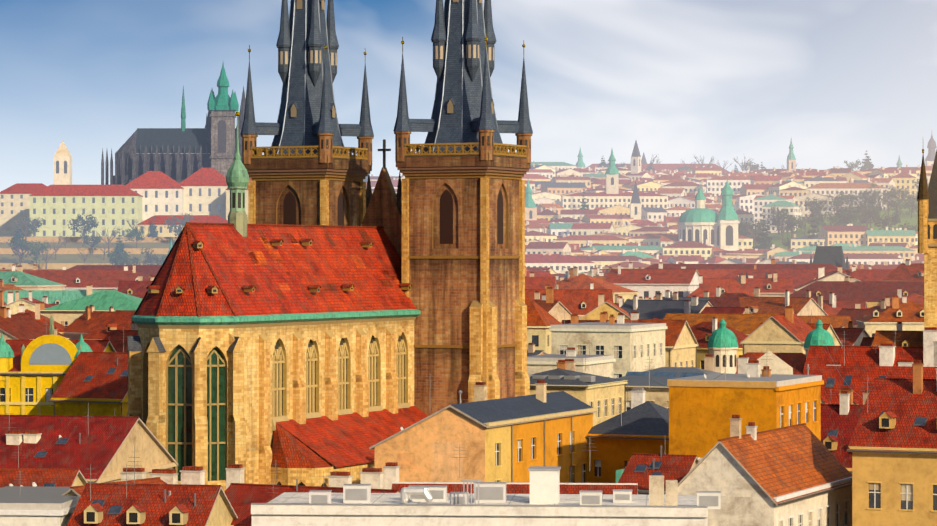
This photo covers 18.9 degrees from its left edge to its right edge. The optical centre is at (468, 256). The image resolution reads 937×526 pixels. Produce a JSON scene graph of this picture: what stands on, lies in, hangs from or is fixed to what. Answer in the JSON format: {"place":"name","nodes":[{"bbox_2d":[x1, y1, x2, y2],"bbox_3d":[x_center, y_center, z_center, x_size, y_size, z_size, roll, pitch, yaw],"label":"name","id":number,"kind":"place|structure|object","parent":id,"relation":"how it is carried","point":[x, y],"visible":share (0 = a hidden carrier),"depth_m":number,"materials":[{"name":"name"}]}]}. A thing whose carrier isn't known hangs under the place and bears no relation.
{"place":"outdoors","nodes":[
{"label":"outdoors","id":0,"kind":"place"},
{"bbox_2d":[0,199,917,269],"bbox_3d":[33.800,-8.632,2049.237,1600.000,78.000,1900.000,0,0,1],"label":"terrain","id":1,"kind":"structure","parent":0,"point":[776,240],"depth_m":1601.64,"materials":[{"name":"plant"}]},
{"bbox_2d":[0,63,251,268],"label":"castle","id":2,"kind":"structure","parent":1,"relation":"on","point":[161,174],"depth_m":1721.07,"materials":[{"name":"paint"}]},
{"bbox_2d":[4,151,928,269],"bbox_3d":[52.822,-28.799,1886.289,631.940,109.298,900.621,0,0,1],"label":"trees","id":3,"kind":"object","parent":1,"relation":"on","point":[850,213],"visible":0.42,"depth_m":1594.68,"materials":[{"name":"plant"}]},
{"bbox_2d":[677,176,739,250],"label":"st nicholas","id":4,"kind":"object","parent":1,"relation":"on","point":[699,222],"visible":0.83,"depth_m":1487.00,"materials":[{"name":"paint"}]},
{"bbox_2d":[585,135,936,172],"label":"distant buildings","id":5,"kind":"structure","parent":1,"relation":"on","point":[930,157],"depth_m":2258.31,"materials":[{"name":"tile"}]},
{"bbox_2d":[0,0,936,191],"label":"sky","id":6,"kind":"structure","parent":0,"point":[724,80],"materials":[{"name":"blue"}]},
{"label":"ground","id":7,"kind":"structure","parent":0,"visible":0},
{"bbox_2d":[127,0,532,491],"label":"church","id":8,"kind":"structure","parent":7,"relation":"on","point":[329,307],"depth_m":293.23,"materials":[{"name":"stone"}]},
{"bbox_2d":[0,307,842,355],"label":"city","id":9,"kind":"object","parent":7,"relation":"on","point":[20,327],"depth_m":484.97,"materials":[{"name":"tile"}]},
{"bbox_2d":[0,259,923,368],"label":"city","id":10,"kind":"object","parent":7,"relation":"on","point":[861,306],"visible":0.21,"depth_m":613.25,"materials":[{"name":"tile"}]},
{"bbox_2d":[0,246,936,525],"bbox_3d":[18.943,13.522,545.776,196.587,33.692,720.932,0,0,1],"label":"city buildings","id":11,"kind":"structure","parent":7,"relation":"on","point":[788,418],"depth_m":242.80,"materials":[{"name":"tile"}]},
{"bbox_2d":[37,138,932,275],"bbox_3d":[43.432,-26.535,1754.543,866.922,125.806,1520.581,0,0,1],"label":"city","id":12,"kind":"object","parent":7,"relation":"on","point":[633,214],"visible":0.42,"depth_m":1639.82,"materials":[{"name":"paint"}]},
{"bbox_2d":[917,149,936,329],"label":"tower","id":13,"kind":"structure","parent":7,"relation":"on","point":[927,218],"depth_m":478.54,"materials":[{"name":"stone"}]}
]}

